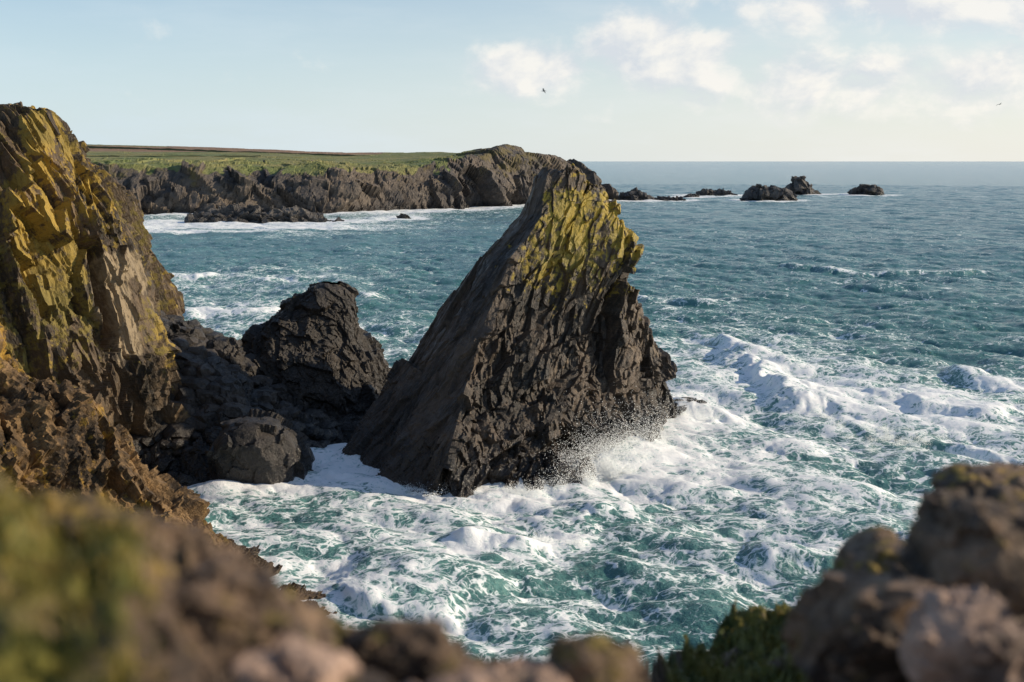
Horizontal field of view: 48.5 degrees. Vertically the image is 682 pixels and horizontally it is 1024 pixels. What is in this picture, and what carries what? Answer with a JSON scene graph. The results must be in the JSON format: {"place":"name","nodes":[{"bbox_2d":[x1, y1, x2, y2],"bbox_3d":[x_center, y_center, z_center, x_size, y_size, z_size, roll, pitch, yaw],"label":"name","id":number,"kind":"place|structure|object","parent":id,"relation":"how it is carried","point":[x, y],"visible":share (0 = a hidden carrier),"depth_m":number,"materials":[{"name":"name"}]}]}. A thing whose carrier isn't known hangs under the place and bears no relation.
{"place":"outdoors","nodes":[
{"label":"outdoors","id":0,"kind":"place"},
{"bbox_2d":[0,101,190,445],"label":"cliff","id":1,"kind":"structure","parent":0,"point":[88,289],"depth_m":106.18,"materials":[{"name":"yellow stone"}]},
{"bbox_2d":[0,322,336,613],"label":"rocky crag","id":2,"kind":"structure","parent":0,"point":[64,437],"depth_m":74.80,"materials":[{"name":"brown stone"}]},
{"bbox_2d":[139,317,348,479],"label":"scree slope","id":3,"kind":"structure","parent":0,"point":[191,465],"depth_m":114.55,"materials":[{"name":"grey stone"}]},
{"bbox_2d":[172,323,198,338],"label":"shore boulder","id":4,"kind":"object","parent":3,"relation":"on","point":[190,331],"visible":0.32,"depth_m":121.25,"materials":[{"name":"grey stone"}]},
{"bbox_2d":[206,336,243,369],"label":"shore boulder","id":5,"kind":"object","parent":3,"relation":"on","point":[229,349],"visible":0.45,"depth_m":122.73,"materials":[{"name":"grey stone"}]},
{"bbox_2d":[130,310,352,482],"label":"scree boulders","id":6,"kind":"object","parent":3,"relation":"on","point":[201,382],"visible":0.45,"depth_m":116.21,"materials":[{"name":"grey stone"}]},
{"bbox_2d":[241,281,391,419],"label":"shore rock","id":7,"kind":"object","parent":3,"relation":"on","point":[314,343],"visible":0.67,"depth_m":128.96,"materials":[{"name":"grey stone"}]},
{"bbox_2d":[86,144,618,214],"bbox_3d":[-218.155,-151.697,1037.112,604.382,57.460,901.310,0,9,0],"label":"headland","id":8,"kind":"structure","parent":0,"point":[499,175],"depth_m":703.76,"materials":[{"name":"brown stone"}]},
{"bbox_2d":[86,155,260,156],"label":"hedge","id":9,"kind":"object","parent":8,"relation":"on","point":[184,156],"visible":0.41,"depth_m":806.27,"materials":[{"name":"green plant"}]},
{"bbox_2d":[87,146,363,155],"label":"hedge","id":10,"kind":"object","parent":8,"relation":"on","point":[105,147],"visible":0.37,"depth_m":919.85,"materials":[{"name":"green plant"}]},
{"bbox_2d":[0,475,807,681],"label":"foreground cliff","id":11,"kind":"structure","parent":0,"point":[186,654],"depth_m":1.93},
{"bbox_2d":[15,490,125,528],"bbox_3d":[-0.977,0.453,2.402,0.369,0.302,0.420,0,9,0],"label":"foreground boulder","id":12,"kind":"object","parent":11,"relation":"on","point":[70,508],"visible":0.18,"depth_m":2.36,"materials":[{"name":"brown stone"}]},
{"bbox_2d":[61,510,217,563],"bbox_3d":[-0.771,0.459,2.226,0.353,0.229,0.314,0,9,0],"label":"foreground boulder","id":13,"kind":"object","parent":11,"relation":"on","point":[195,533],"visible":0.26,"depth_m":2.24,"materials":[{"name":"brown stone"}]},
{"bbox_2d":[174,553,287,665],"bbox_3d":[-0.539,0.521,2.113,0.269,0.252,0.302,0,9,0],"label":"foreground boulder","id":14,"kind":"object","parent":11,"relation":"on","point":[230,606],"visible":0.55,"depth_m":2.02,"materials":[{"name":"brown stone"}]},
{"bbox_2d":[226,632,359,681],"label":"foreground boulder","id":15,"kind":"object","parent":11,"relation":"on","point":[289,657],"visible":0.73,"depth_m":1.96,"materials":[{"name":"brown stone"}]},
{"bbox_2d":[341,669,392,681],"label":"foreground boulder","id":16,"kind":"object","parent":11,"relation":"on","point":[366,675],"visible":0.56,"depth_m":2.04,"materials":[{"name":"brown stone"}]},
{"bbox_2d":[340,618,460,681],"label":"foreground boulder","id":17,"kind":"object","parent":11,"relation":"on","point":[404,650],"visible":0.91,"depth_m":2.37,"materials":[{"name":"brown stone"}]},
{"bbox_2d":[428,666,514,681],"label":"foreground boulder","id":18,"kind":"object","parent":11,"relation":"on","point":[468,674],"visible":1,"depth_m":2.19,"materials":[{"name":"brown stone"}]},
{"bbox_2d":[0,459,1019,681],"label":"grass tufts","id":19,"kind":"object","parent":11,"relation":"on","point":[48,565],"visible":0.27,"depth_m":1.92,"materials":[{"name":"green plant"}]},
{"bbox_2d":[489,656,568,681],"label":"foreground boulder","id":20,"kind":"object","parent":11,"relation":"on","point":[524,669],"visible":0.87,"depth_m":2.46,"materials":[{"name":"brown stone"}]},
{"bbox_2d":[545,633,646,681],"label":"foreground boulder","id":21,"kind":"object","parent":11,"relation":"on","point":[594,657],"visible":0.91,"depth_m":2.48,"materials":[{"name":"brown stone"}]},
{"bbox_2d":[782,569,946,681],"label":"foreground boulder","id":22,"kind":"object","parent":11,"relation":"on","point":[846,626],"visible":0.66,"depth_m":3.24,"materials":[{"name":"brown stone"}]},
{"bbox_2d":[830,526,905,575],"bbox_3d":[1.547,0.957,4.408,0.657,0.418,0.639,0,9,0],"label":"foreground boulder","id":23,"kind":"object","parent":11,"relation":"on","point":[874,549],"visible":0.12,"depth_m":4.37,"materials":[{"name":"grey stone"}]},
{"bbox_2d":[896,585,1023,681],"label":"foreground boulder","id":24,"kind":"object","parent":11,"relation":"on","point":[965,634],"visible":1,"depth_m":2.81,"materials":[{"name":"brown stone"}]},
{"bbox_2d":[898,486,1023,623],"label":"foreground boulder","id":25,"kind":"object","parent":11,"relation":"on","point":[969,536],"visible":0.8,"depth_m":3.38,"materials":[{"name":"brown stone"}]},
{"bbox_2d":[920,461,1023,501],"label":"foreground boulder","id":26,"kind":"object","parent":11,"relation":"on","point":[953,476],"visible":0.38,"depth_m":5.11,"materials":[{"name":"brown stone"}]},
{"bbox_2d":[0,0,1023,160],"label":"sky","id":27,"kind":"structure","parent":0,"point":[621,80],"materials":[{"name":"blue"}]},
{"bbox_2d":[143,161,1023,674],"bbox_3d":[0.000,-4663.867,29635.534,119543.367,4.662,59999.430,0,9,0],"label":"sea","id":28,"kind":"structure","parent":0,"point":[899,303],"depth_m":144.46,"materials":[{"name":"liquid"}]},
{"bbox_2d":[176,474,200,485],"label":"tidal rock","id":29,"kind":"object","parent":28,"relation":"in","point":[185,480],"visible":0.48,"depth_m":106.36,"materials":[{"name":"grey stone"}]},
{"bbox_2d":[205,409,314,484],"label":"shore boulder","id":30,"kind":"object","parent":28,"relation":"in","point":[255,446],"visible":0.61,"depth_m":105.79,"materials":[{"name":"grey stone"}]},
{"bbox_2d":[184,204,344,223],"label":"rock shelf","id":31,"kind":"object","parent":28,"relation":"in","point":[250,213],"visible":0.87,"depth_m":562.25,"materials":[{"name":"grey stone"}]},
{"bbox_2d":[396,213,410,218],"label":"skerry","id":32,"kind":"structure","parent":28,"relation":"in","point":[403,216],"depth_m":598.12,"materials":[{"name":"grey stone"}]},
{"bbox_2d":[341,163,686,497],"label":"sea stack","id":33,"kind":"object","parent":28,"relation":"in","point":[538,326],"visible":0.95,"depth_m":114.82,"materials":[{"name":"grey stone"}]},
{"bbox_2d":[544,462,581,486],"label":"tidal rock","id":34,"kind":"object","parent":28,"relation":"in","point":[551,471],"visible":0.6,"depth_m":106.08,"materials":[{"name":"grey stone"}]},
{"bbox_2d":[618,187,654,200],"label":"skerry","id":35,"kind":"structure","parent":28,"relation":"in","point":[635,194],"depth_m":872.16,"materials":[{"name":"grey stone"}]},
{"bbox_2d":[353,382,943,551],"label":"sea spray","id":36,"kind":"object","parent":28,"relation":"on","point":[588,478],"visible":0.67,"depth_m":110.79,"materials":[{"name":"white liquid"}]},
{"bbox_2d":[655,196,685,200],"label":"skerry","id":37,"kind":"structure","parent":28,"relation":"in","point":[668,198],"depth_m":871.17,"materials":[{"name":"grey stone"}]},
{"bbox_2d":[673,397,706,404],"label":"tidal rock","id":38,"kind":"object","parent":28,"relation":"in","point":[700,401],"visible":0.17,"depth_m":136.89,"materials":[{"name":"grey stone"}]},
{"bbox_2d":[683,193,699,196],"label":"skerry","id":39,"kind":"structure","parent":28,"relation":"in","point":[692,195],"depth_m":949.76,"materials":[{"name":"grey stone"}]},
{"bbox_2d":[696,188,737,195],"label":"skerry","id":40,"kind":"structure","parent":28,"relation":"in","point":[710,192],"depth_m":997.25,"materials":[{"name":"grey stone"}]},
{"bbox_2d":[739,184,797,200],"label":"skerry","id":41,"kind":"structure","parent":28,"relation":"in","point":[758,192],"depth_m":868.05,"materials":[{"name":"grey stone"}]},
{"bbox_2d":[785,175,820,194],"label":"skerry","id":42,"kind":"structure","parent":28,"relation":"in","point":[800,185],"depth_m":1026.53,"materials":[{"name":"grey stone"}]},
{"bbox_2d":[847,184,885,194],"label":"skerry","id":43,"kind":"structure","parent":28,"relation":"in","point":[865,189],"depth_m":1009.29,"materials":[{"name":"grey stone"}]}
]}

